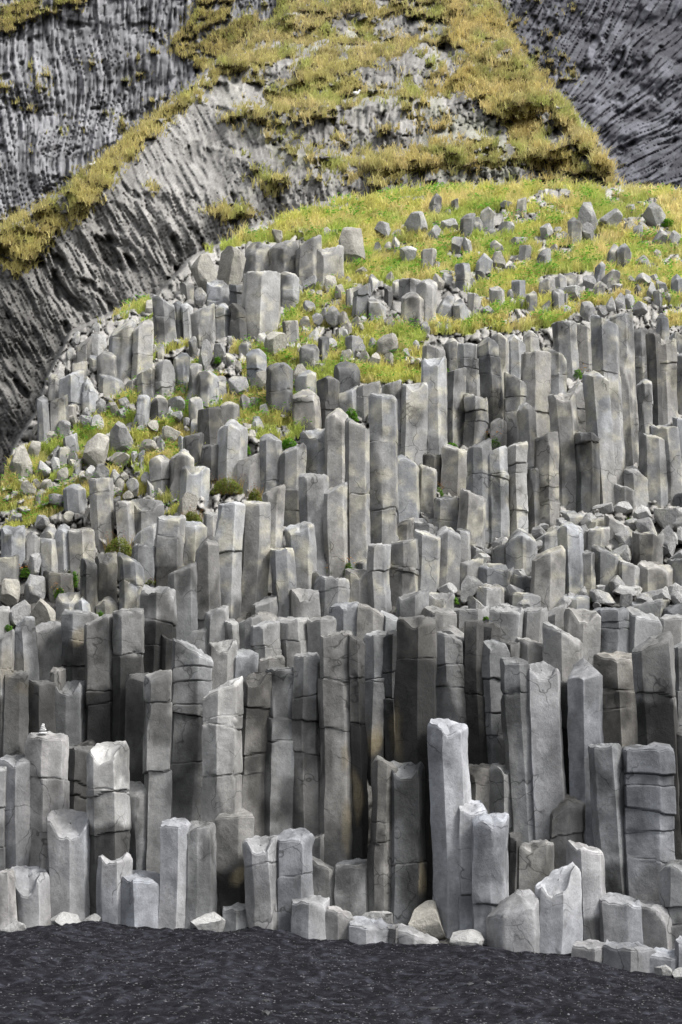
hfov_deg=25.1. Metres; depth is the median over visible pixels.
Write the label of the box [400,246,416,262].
boulder
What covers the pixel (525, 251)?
broken stub
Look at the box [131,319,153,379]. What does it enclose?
crag block
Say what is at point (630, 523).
tumbled block
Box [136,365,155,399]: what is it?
crag block
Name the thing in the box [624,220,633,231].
broken stub
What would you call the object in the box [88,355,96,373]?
broken stub
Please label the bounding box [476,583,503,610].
basalt column
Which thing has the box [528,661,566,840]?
basalt column
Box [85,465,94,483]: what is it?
half buried rock
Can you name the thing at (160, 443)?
half buried rock
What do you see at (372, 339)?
half buried rock
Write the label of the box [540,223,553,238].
boulder
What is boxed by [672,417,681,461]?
basalt column
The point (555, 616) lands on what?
basalt column
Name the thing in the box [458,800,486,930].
basalt column
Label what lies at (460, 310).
crag block
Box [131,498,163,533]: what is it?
basalt column
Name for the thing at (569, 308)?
half buried rock
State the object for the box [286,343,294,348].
half buried rock
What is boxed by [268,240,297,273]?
crag block
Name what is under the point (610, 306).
half buried rock
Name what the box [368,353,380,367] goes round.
half buried rock
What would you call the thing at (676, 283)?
broken stub
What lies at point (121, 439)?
boulder
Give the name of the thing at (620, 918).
basalt column
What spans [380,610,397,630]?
basalt column
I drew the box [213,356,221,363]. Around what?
ledge plant
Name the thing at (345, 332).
half buried rock
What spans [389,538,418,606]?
basalt column
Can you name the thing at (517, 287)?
broken stub
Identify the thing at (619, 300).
half buried rock
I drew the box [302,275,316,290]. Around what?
boulder
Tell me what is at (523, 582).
basalt column
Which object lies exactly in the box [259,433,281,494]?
basalt column
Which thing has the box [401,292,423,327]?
crag block
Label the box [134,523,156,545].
basalt column
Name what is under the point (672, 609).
basalt column
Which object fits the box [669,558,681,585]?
basalt column
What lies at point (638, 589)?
tumbled block
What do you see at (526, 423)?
basalt column
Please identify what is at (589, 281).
boulder
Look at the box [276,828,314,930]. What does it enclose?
basalt column
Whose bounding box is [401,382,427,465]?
basalt column
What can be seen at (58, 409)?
crag block
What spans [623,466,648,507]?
basalt column
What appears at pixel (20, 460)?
boulder
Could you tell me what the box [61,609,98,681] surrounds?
basalt column
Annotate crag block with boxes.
[36,396,49,442]
[48,370,64,401]
[48,394,68,431]
[59,369,83,416]
[71,361,87,377]
[76,336,91,366]
[81,377,97,414]
[96,351,116,386]
[98,374,123,399]
[108,319,136,381]
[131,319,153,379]
[133,394,150,426]
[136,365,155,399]
[149,395,168,430]
[152,295,176,353]
[154,359,175,397]
[173,301,182,339]
[173,353,189,390]
[181,303,192,348]
[186,363,201,402]
[190,303,215,347]
[197,370,218,408]
[206,279,229,308]
[215,303,230,339]
[218,375,226,396]
[228,303,246,341]
[229,284,242,304]
[241,270,280,340]
[244,242,272,273]
[246,348,266,392]
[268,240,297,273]
[280,271,299,308]
[295,235,321,285]
[299,344,318,369]
[317,245,343,284]
[318,336,328,362]
[345,286,358,307]
[345,335,362,358]
[352,283,370,319]
[367,296,385,321]
[384,286,392,307]
[399,278,420,300]
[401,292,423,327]
[416,279,437,321]
[436,295,454,318]
[453,299,468,322]
[467,292,480,313]
[489,286,504,305]
[539,276,555,296]
[554,273,566,287]
[565,273,577,285]
[602,269,619,290]
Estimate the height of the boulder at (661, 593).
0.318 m
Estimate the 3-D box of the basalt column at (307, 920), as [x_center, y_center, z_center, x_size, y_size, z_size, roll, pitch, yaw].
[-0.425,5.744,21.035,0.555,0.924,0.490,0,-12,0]
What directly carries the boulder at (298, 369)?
on the hillside
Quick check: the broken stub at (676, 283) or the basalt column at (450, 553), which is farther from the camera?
the broken stub at (676, 283)
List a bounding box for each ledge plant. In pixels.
[5,624,12,631]
[19,565,30,577]
[53,583,62,598]
[69,569,78,587]
[100,531,133,556]
[183,505,202,521]
[209,473,244,495]
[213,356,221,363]
[245,482,264,500]
[281,436,296,449]
[342,557,355,573]
[345,404,358,421]
[436,483,443,496]
[486,431,500,447]
[573,367,587,378]
[661,217,676,227]
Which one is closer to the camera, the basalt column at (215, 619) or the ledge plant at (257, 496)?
the basalt column at (215, 619)
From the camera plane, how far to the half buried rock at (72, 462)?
31.67 m
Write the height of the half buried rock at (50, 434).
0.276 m
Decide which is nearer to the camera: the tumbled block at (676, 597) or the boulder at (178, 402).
the tumbled block at (676, 597)
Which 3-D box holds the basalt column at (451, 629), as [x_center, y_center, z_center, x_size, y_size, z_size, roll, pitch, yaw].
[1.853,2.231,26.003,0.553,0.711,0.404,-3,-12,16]
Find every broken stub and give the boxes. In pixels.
[35,489,45,506]
[51,445,59,457]
[58,446,69,466]
[63,433,79,453]
[68,404,76,415]
[72,458,81,474]
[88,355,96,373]
[125,378,136,394]
[138,450,144,469]
[147,478,153,496]
[156,344,164,359]
[178,436,182,449]
[179,282,194,302]
[188,336,196,359]
[188,397,202,427]
[190,418,197,433]
[226,353,235,368]
[239,338,252,355]
[239,394,251,410]
[252,416,263,432]
[282,320,299,342]
[335,326,344,341]
[368,274,379,291]
[392,236,399,253]
[392,279,399,295]
[420,321,429,334]
[421,248,436,269]
[428,193,441,213]
[442,319,450,336]
[451,198,458,209]
[454,262,470,291]
[460,213,474,236]
[474,217,482,232]
[475,253,492,276]
[475,270,487,281]
[480,207,493,232]
[488,227,495,235]
[490,240,503,250]
[511,280,525,300]
[516,197,526,217]
[518,245,532,260]
[526,291,537,313]
[536,248,551,270]
[541,300,550,313]
[551,289,564,312]
[564,293,567,304]
[567,217,582,246]
[592,282,605,297]
[594,261,604,281]
[607,244,617,266]
[617,243,630,267]
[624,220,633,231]
[633,225,642,237]
[634,283,640,296]
[653,288,663,308]
[670,274,681,295]
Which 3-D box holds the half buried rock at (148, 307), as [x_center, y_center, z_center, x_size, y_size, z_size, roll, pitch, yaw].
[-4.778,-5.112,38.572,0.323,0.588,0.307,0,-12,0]
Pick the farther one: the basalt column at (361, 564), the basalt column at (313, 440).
the basalt column at (313, 440)
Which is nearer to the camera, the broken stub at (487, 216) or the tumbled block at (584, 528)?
the tumbled block at (584, 528)
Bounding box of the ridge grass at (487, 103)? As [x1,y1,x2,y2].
[0,0,676,279]
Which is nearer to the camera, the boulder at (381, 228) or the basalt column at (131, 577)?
the basalt column at (131, 577)
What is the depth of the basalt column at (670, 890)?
20.96 m
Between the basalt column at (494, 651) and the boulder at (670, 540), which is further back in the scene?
the boulder at (670, 540)
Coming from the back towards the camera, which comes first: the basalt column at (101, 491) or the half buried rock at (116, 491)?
the half buried rock at (116, 491)
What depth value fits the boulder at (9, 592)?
27.16 m
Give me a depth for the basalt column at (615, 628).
25.59 m
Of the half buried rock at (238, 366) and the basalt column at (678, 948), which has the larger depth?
the half buried rock at (238, 366)
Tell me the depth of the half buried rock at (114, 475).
31.20 m
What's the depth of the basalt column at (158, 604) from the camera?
25.24 m
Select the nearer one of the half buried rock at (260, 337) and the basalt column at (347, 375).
the basalt column at (347, 375)
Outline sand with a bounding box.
[0,921,681,1023]
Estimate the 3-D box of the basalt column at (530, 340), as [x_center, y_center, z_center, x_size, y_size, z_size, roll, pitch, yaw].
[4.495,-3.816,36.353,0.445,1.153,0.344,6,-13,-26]
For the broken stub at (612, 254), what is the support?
on the hillside
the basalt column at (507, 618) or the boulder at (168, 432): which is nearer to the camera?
the basalt column at (507, 618)
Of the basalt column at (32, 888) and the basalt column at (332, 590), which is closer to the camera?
the basalt column at (32, 888)
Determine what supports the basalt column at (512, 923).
on the sand
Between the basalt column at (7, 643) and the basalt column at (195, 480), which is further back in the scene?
the basalt column at (195, 480)
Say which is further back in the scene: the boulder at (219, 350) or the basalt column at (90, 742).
the boulder at (219, 350)
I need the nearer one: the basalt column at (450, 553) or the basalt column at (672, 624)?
the basalt column at (672, 624)
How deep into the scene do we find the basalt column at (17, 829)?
22.43 m
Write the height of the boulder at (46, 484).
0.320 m
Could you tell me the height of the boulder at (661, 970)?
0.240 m
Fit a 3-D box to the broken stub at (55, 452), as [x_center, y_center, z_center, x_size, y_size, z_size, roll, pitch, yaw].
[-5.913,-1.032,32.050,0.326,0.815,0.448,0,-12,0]
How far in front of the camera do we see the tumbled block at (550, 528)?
29.32 m
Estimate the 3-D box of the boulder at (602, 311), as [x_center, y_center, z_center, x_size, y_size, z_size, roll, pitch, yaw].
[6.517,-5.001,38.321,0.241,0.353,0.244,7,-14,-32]
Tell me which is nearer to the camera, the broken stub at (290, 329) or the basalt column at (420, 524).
the basalt column at (420, 524)
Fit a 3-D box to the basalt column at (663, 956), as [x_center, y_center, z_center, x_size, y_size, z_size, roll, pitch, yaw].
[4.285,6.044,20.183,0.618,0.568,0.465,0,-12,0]
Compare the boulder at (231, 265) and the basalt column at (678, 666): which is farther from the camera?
the boulder at (231, 265)
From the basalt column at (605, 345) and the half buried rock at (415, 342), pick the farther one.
the half buried rock at (415, 342)
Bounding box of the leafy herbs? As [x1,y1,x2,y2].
[0,179,681,518]
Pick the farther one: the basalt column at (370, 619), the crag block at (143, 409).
the crag block at (143, 409)
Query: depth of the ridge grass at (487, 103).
60.96 m
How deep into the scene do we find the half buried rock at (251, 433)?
32.67 m
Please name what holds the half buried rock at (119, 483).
on the hillside
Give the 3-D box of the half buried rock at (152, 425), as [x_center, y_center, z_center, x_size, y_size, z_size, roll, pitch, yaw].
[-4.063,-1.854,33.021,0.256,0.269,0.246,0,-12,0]
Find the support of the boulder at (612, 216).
on the hillside
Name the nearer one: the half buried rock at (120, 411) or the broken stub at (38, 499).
the broken stub at (38, 499)
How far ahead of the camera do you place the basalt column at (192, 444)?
31.69 m
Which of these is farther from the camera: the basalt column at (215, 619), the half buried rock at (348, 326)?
the half buried rock at (348, 326)
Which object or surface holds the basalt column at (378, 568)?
on the hillside
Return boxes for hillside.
[0,0,681,943]
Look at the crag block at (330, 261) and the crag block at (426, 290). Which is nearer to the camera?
the crag block at (426, 290)
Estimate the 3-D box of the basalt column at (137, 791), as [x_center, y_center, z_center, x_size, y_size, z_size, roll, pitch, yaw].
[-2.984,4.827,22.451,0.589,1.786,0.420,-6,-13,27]
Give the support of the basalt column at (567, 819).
on the hillside
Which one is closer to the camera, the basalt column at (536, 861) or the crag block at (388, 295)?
the basalt column at (536, 861)
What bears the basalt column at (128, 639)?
on the hillside
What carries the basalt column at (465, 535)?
on the hillside
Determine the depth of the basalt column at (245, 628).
25.66 m
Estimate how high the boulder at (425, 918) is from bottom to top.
0.595 m
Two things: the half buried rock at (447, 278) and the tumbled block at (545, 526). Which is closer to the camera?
the tumbled block at (545, 526)
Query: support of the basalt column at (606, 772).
on the hillside
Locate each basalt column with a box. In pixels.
[0,554,19,586]
[0,605,9,634]
[0,629,14,757]
[0,754,30,868]
[0,766,6,870]
[0,868,16,929]
[1,525,25,567]
[2,670,28,756]
[10,865,50,927]
[14,616,38,679]
[25,531,39,559]
[25,731,69,870]
[28,679,55,734]
[35,621,62,679]
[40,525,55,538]
[40,538,57,575]
[43,570,73,602]
[46,809,89,924]
[50,666,65,690]
[54,524,69,572]
[55,591,80,618]
[55,680,85,745]
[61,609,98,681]
[63,483,87,528]
[68,527,95,581]
[68,744,93,811]
[75,596,90,611]
[77,740,95,745]
[80,558,97,612]
[84,614,113,742]
[86,740,130,914]
[89,477,115,551]
[95,552,117,601]
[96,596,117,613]
[96,852,132,923]
[112,608,143,741]
[113,496,120,541]
[116,500,135,554]
[117,552,144,609]
[121,870,159,927]
[124,672,148,784]
[128,781,146,869]
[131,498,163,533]
[131,543,155,587]
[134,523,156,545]
[140,585,176,672]
[142,669,172,872]
[149,454,169,497]
[154,514,185,586]
[158,817,190,928]
[160,634,175,669]
[168,561,197,641]
[169,449,193,506]
[171,638,212,821]
[180,465,209,512]
[183,432,203,466]
[183,521,206,565]
[185,820,216,928]
[188,627,206,653]
[195,535,220,628]
[197,406,223,444]
[201,444,218,487]
[201,676,243,915]
[203,511,217,537]
[204,605,228,644]
[207,639,236,689]
[215,501,244,618]
[215,807,253,916]
[217,419,247,490]
[220,401,239,424]
[222,902,246,931]
[224,618,239,648]
[234,648,258,679]
[236,452,260,496]
[238,614,260,649]
[240,671,271,836]
[241,500,270,612]
[242,835,277,929]
[250,620,282,671]
[251,595,278,615]
[257,611,277,621]
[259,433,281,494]
[259,655,284,671]
[262,484,285,595]
[264,666,293,835]
[266,362,292,415]
[270,547,296,617]
[276,616,308,667]
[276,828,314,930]
[278,443,306,488]
[283,488,298,526]
[284,521,316,588]
[290,588,320,618]
[290,895,329,939]
[291,389,321,439]
[291,652,320,836]
[294,370,316,394]
[298,473,328,575]
[300,428,325,474]
[307,615,336,656]
[312,570,324,589]
[312,833,323,861]
[312,856,334,905]
[314,575,349,616]
[316,376,339,428]
[318,630,352,866]
[323,482,348,577]
[324,408,348,487]
[325,906,353,939]
[329,601,358,635]
[334,361,360,392]
[334,858,368,915]
[338,385,357,418]
[344,568,367,603]
[345,418,370,568]
[347,634,368,859]
[347,916,393,944]
[356,380,379,422]
[356,558,366,569]
[356,603,383,640]
[363,630,386,785]
[367,543,391,612]
[367,755,397,911]
[368,393,398,543]
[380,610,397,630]
[381,380,401,455]
[381,630,396,761]
[387,924,398,943]
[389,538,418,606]
[390,761,426,925]
[394,615,436,899]
[396,589,428,616]
[397,454,420,523]
[397,517,413,539]
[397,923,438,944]
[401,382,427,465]
[413,517,437,536]
[414,529,440,592]
[419,464,436,518]
[421,356,447,454]
[421,606,456,630]
[422,344,444,359]
[422,453,441,487]
[427,718,471,938]
[429,592,454,608]
[433,495,458,530]
[436,526,460,589]
[436,631,468,763]
[441,444,466,496]
[441,625,463,636]
[444,338,460,371]
[447,367,466,447]
[452,605,488,627]
[455,528,470,562]
[457,343,479,395]
[457,488,486,548]
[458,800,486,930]
[460,557,483,589]
[462,393,488,447]
[464,620,487,764]
[466,438,491,548]
[468,763,491,813]
[471,545,491,562]
[471,812,508,944]
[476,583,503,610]
[477,337,503,428]
[478,563,514,602]
[482,639,509,763]
[483,619,500,640]
[486,889,539,952]
[488,445,509,547]
[489,603,523,642]
[489,762,511,832]
[490,418,506,450]
[491,332,508,412]
[491,540,507,563]
[500,657,532,842]
[504,372,526,446]
[504,528,537,575]
[505,641,520,657]
[507,334,525,378]
[507,441,527,534]
[508,831,521,895]
[509,592,540,607]
[512,574,530,591]
[516,402,536,467]
[516,637,542,663]
[518,839,553,893]
[521,350,550,437]
[522,607,547,642]
[523,330,538,351]
[527,466,540,533]
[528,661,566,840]
[530,545,565,610]
[534,431,559,526]
[535,526,558,552]
[535,862,582,953]
[541,347,566,394]
[542,622,582,680]
[548,393,578,509]
[548,603,566,626]
[549,794,584,869]
[552,320,578,381]
[557,521,583,594]
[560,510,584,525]
[560,681,569,793]
[564,607,600,665]
[565,594,589,609]
[566,840,605,940]
[567,382,585,432]
[567,658,603,846]
[571,939,604,962]
[575,431,599,514]
[577,323,591,374]
[582,370,616,505]
[582,550,595,594]
[584,526,609,550]
[587,517,603,528]
[588,743,626,894]
[590,314,625,485]
[591,544,622,595]
[592,607,629,652]
[593,651,637,747]
[599,892,642,944]
[603,940,655,972]
[604,514,632,550]
[609,313,638,466]
[614,484,636,514]
[618,560,640,598]
[622,742,675,900]
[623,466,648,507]
[626,606,662,652]
[628,598,669,617]
[630,531,663,564]
[632,631,681,859]
[634,327,647,384]
[635,898,671,949]
[636,379,652,433]
[637,560,672,592]
[638,432,667,507]
[645,333,662,425]
[649,424,681,505]
[649,947,677,973]
[656,313,669,339]
[658,338,677,424]
[658,613,681,644]
[659,859,681,948]
[662,603,681,615]
[669,332,681,353]
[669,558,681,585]
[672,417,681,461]
[673,493,681,506]
[674,642,681,726]
[675,935,681,967]
[676,727,681,834]
[677,353,681,414]
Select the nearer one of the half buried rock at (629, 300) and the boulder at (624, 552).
the boulder at (624, 552)
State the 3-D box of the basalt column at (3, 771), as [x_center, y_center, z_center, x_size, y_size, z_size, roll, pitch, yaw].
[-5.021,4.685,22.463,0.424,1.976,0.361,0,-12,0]
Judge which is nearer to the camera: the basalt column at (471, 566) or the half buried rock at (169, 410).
the basalt column at (471, 566)
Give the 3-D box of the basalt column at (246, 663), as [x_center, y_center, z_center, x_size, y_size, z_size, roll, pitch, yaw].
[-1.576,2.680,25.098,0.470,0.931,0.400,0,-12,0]
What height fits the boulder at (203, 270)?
1.228 m
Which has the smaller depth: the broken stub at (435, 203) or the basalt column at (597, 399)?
the basalt column at (597, 399)
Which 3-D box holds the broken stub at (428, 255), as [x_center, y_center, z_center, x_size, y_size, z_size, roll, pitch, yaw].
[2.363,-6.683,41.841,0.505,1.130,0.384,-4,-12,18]
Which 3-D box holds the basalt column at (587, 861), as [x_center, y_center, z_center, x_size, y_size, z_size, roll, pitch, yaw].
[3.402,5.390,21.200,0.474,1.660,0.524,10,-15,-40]
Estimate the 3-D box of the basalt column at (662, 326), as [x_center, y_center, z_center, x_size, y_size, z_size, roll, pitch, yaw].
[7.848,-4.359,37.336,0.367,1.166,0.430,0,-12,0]
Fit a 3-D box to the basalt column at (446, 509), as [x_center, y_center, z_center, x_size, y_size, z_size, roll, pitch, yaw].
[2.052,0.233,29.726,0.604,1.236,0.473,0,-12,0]
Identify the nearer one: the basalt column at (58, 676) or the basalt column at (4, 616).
the basalt column at (58, 676)
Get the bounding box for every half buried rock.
[28,441,40,457]
[32,424,36,435]
[33,479,40,489]
[46,431,57,441]
[51,457,59,471]
[57,467,68,482]
[63,511,73,522]
[68,452,77,462]
[69,415,77,424]
[69,459,75,465]
[79,415,91,426]
[79,472,85,482]
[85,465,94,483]
[90,415,103,430]
[96,398,105,414]
[110,402,118,417]
[110,469,118,483]
[114,487,121,496]
[115,478,123,492]
[117,407,125,418]
[118,396,129,408]
[119,473,128,482]
[122,490,133,499]
[131,451,137,460]
[141,472,149,484]
[145,300,152,312]
[147,420,158,431]
[156,488,162,496]
[157,437,164,451]
[166,407,172,416]
[172,411,182,422]
[173,339,182,344]
[183,417,190,426]
[227,336,233,345]
[235,361,241,370]
[242,423,251,428]
[248,429,255,438]
[251,397,259,406]
[256,333,265,343]
[259,404,268,414]
[272,229,282,242]
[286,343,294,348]
[298,316,310,330]
[307,327,319,342]
[324,227,330,235]
[324,275,336,291]
[329,338,336,351]
[334,284,345,299]
[338,311,348,325]
[340,349,351,360]
[341,323,351,333]
[343,329,347,337]
[351,316,363,327]
[355,267,367,274]
[357,323,364,330]
[360,350,369,363]
[368,337,376,349]
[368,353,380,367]
[373,242,381,252]
[384,353,393,365]
[385,271,393,283]
[385,313,394,325]
[390,310,396,317]
[402,348,409,356]
[413,340,419,350]
[428,225,440,239]
[433,273,444,290]
[442,272,452,287]
[462,237,471,252]
[492,251,505,268]
[550,244,557,250]
[555,232,562,242]
[561,231,569,241]
[564,305,570,312]
[605,296,615,312]
[614,293,625,308]
[624,294,634,309]
[646,282,655,297]
[650,274,658,281]
[653,249,661,259]
[656,280,667,291]
[663,292,670,304]
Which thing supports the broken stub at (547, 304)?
on the hillside
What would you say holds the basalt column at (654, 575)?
on the hillside
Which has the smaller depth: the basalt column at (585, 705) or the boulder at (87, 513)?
the basalt column at (585, 705)
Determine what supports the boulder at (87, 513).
on the hillside
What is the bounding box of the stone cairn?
[38,724,46,734]
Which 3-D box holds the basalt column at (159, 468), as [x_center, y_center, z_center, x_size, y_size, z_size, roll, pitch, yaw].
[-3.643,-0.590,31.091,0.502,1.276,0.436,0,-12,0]
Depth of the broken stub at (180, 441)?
32.36 m
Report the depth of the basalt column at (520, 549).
28.08 m
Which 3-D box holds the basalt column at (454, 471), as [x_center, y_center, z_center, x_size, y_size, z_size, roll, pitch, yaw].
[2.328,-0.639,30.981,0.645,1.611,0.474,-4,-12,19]
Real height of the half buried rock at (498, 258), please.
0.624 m
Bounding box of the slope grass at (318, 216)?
[0,176,681,527]
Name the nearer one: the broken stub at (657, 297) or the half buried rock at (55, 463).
the half buried rock at (55, 463)
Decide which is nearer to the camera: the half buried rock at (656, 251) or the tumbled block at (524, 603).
the tumbled block at (524, 603)
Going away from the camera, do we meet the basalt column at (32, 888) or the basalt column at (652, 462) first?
the basalt column at (32, 888)
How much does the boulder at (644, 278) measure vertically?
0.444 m
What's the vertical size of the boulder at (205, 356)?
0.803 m
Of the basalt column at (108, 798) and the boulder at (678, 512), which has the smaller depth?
the basalt column at (108, 798)
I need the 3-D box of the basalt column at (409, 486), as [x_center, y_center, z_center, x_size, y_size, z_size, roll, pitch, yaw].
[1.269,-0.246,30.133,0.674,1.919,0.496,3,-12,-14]
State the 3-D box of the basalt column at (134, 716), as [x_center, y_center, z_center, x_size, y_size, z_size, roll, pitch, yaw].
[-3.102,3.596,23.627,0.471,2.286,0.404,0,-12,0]
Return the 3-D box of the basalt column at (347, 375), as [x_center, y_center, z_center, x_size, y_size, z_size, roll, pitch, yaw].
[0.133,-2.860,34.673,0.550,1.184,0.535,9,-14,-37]
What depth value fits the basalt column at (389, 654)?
23.81 m
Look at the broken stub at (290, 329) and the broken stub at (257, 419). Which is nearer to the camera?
the broken stub at (257, 419)
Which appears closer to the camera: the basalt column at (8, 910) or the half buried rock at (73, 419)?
the basalt column at (8, 910)
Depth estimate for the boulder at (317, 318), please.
37.77 m
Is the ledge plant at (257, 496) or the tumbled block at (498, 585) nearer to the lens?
the tumbled block at (498, 585)
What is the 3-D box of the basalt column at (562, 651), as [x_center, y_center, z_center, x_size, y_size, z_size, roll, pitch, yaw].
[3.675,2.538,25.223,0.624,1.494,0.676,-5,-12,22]
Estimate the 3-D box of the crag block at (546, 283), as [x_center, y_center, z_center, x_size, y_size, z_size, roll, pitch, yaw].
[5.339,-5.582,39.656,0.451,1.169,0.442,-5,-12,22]
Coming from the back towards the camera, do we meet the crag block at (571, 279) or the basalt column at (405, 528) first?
the crag block at (571, 279)
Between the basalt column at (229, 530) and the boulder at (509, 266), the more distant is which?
the boulder at (509, 266)
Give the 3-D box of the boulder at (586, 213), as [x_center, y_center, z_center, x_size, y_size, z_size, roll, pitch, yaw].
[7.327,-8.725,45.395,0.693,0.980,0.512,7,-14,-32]
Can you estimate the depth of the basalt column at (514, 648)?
25.33 m
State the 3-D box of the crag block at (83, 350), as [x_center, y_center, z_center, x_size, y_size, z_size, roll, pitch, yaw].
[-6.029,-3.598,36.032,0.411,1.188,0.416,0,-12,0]
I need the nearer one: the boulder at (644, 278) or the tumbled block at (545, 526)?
the tumbled block at (545, 526)
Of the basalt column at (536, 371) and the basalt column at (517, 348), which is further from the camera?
the basalt column at (517, 348)
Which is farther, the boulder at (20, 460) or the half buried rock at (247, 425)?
the half buried rock at (247, 425)
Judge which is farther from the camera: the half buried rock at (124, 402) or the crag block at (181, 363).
the crag block at (181, 363)
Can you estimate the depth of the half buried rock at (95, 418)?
32.99 m
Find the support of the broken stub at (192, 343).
on the hillside
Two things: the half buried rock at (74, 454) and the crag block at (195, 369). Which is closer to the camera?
the half buried rock at (74, 454)
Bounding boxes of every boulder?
[0,578,19,605]
[0,921,25,932]
[8,513,21,521]
[9,444,32,478]
[9,600,30,626]
[21,480,36,495]
[24,574,45,602]
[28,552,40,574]
[31,598,55,625]
[34,515,49,528]
[37,461,50,477]
[40,479,52,490]
[48,493,63,507]
[50,912,80,924]
[56,420,70,437]
[66,348,71,359]
[73,331,79,344]
[82,433,109,467]
[82,913,100,920]
[84,508,89,520]
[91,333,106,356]
[92,321,99,333]
[93,464,108,478]
[110,421,132,451]
[110,452,129,465]
[126,478,138,496]
[137,439,156,452]
[162,425,180,442]
[168,396,184,410]
[177,492,197,515]
[190,254,217,292]
[190,912,225,931]
[194,287,206,305]
[198,339,212,370]
[214,343,225,359]
[217,246,245,285]
[228,376,248,395]
[255,370,265,391]
[264,331,287,358]
[293,363,305,382]
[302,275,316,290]
[302,300,315,313]
[312,313,322,326]
[320,307,326,322]
[326,306,339,327]
[338,227,365,263]
[356,343,364,352]
[362,911,393,924]
[374,221,390,237]
[376,333,398,355]
[384,242,391,252]
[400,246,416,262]
[404,211,427,232]
[408,900,445,939]
[437,582,457,593]
[440,218,457,230]
[440,270,454,276]
[450,929,483,945]
[451,236,462,253]
[461,575,483,604]
[480,305,493,315]
[498,221,514,233]
[500,200,512,208]
[506,265,516,270]
[507,289,513,297]
[509,237,527,245]
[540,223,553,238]
[554,227,561,233]
[556,519,566,525]
[564,285,582,299]
[578,202,597,229]
[580,301,594,321]
[582,222,593,240]
[583,275,596,288]
[588,589,614,604]
[592,502,613,513]
[597,305,607,317]
[600,208,622,227]
[611,283,622,290]
[611,544,631,560]
[612,585,637,596]
[613,501,632,513]
[614,530,631,548]
[627,275,634,284]
[633,301,647,314]
[633,505,651,518]
[635,273,651,286]
[635,517,656,534]
[636,255,650,267]
[642,202,665,226]
[643,588,670,600]
[652,229,667,245]
[653,508,676,528]
[654,965,671,976]
[660,525,676,557]
[668,230,679,245]
[668,583,681,595]
[672,967,681,978]
[673,507,681,530]
[677,527,681,543]
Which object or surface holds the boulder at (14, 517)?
on the hillside
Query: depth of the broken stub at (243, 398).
33.77 m
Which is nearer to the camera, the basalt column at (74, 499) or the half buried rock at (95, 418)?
the basalt column at (74, 499)
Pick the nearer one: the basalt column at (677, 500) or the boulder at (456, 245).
the basalt column at (677, 500)
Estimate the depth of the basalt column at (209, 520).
29.28 m
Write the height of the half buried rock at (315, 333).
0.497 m
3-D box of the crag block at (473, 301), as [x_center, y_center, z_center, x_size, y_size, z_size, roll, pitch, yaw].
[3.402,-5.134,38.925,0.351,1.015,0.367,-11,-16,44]
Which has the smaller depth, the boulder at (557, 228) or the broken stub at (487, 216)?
the boulder at (557, 228)
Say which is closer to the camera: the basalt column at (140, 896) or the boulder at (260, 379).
the basalt column at (140, 896)
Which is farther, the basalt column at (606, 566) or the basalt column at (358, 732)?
the basalt column at (606, 566)
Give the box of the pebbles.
[0,920,681,1023]
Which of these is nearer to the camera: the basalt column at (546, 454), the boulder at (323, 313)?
the basalt column at (546, 454)
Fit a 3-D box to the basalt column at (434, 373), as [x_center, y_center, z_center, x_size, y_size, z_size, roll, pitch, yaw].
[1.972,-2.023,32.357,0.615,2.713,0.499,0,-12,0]
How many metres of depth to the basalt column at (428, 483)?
30.07 m
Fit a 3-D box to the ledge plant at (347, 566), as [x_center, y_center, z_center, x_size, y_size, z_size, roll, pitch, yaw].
[0.127,1.006,28.128,0.262,0.359,0.237,10,-15,-41]
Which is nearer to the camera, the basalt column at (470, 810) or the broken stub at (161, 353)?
the basalt column at (470, 810)
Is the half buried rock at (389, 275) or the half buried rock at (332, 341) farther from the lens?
the half buried rock at (389, 275)
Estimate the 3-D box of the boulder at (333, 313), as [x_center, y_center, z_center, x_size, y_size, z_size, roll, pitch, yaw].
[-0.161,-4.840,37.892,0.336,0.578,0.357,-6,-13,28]
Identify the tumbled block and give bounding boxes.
[467,596,487,609]
[473,553,490,562]
[482,548,491,556]
[491,584,505,593]
[492,536,506,547]
[507,584,523,594]
[511,570,525,584]
[517,600,529,608]
[531,526,545,538]
[536,540,542,548]
[539,523,548,530]
[546,525,559,531]
[555,596,571,607]
[577,586,587,594]
[580,513,595,526]
[580,524,588,539]
[592,602,600,608]
[596,585,604,590]
[609,575,625,590]
[620,593,632,606]
[625,518,637,530]
[632,585,641,593]
[635,593,652,601]
[663,545,669,555]
[663,586,670,604]
[667,549,681,563]
[671,591,681,604]
[672,516,681,529]
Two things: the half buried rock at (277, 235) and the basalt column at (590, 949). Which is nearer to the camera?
the basalt column at (590, 949)
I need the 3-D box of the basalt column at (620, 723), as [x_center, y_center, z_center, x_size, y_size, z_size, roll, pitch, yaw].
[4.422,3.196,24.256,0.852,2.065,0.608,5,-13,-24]
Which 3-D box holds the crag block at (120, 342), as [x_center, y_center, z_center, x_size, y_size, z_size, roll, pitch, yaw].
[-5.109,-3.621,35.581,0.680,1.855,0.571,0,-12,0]
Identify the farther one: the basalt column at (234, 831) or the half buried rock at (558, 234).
the half buried rock at (558, 234)
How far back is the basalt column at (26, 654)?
25.06 m
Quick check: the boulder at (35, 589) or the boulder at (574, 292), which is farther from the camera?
the boulder at (574, 292)
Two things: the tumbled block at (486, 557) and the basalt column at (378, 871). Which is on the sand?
the basalt column at (378, 871)
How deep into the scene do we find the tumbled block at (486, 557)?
28.44 m
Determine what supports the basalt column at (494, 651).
on the hillside
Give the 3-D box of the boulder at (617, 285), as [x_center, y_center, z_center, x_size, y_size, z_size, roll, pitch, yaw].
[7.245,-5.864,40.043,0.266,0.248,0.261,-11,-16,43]

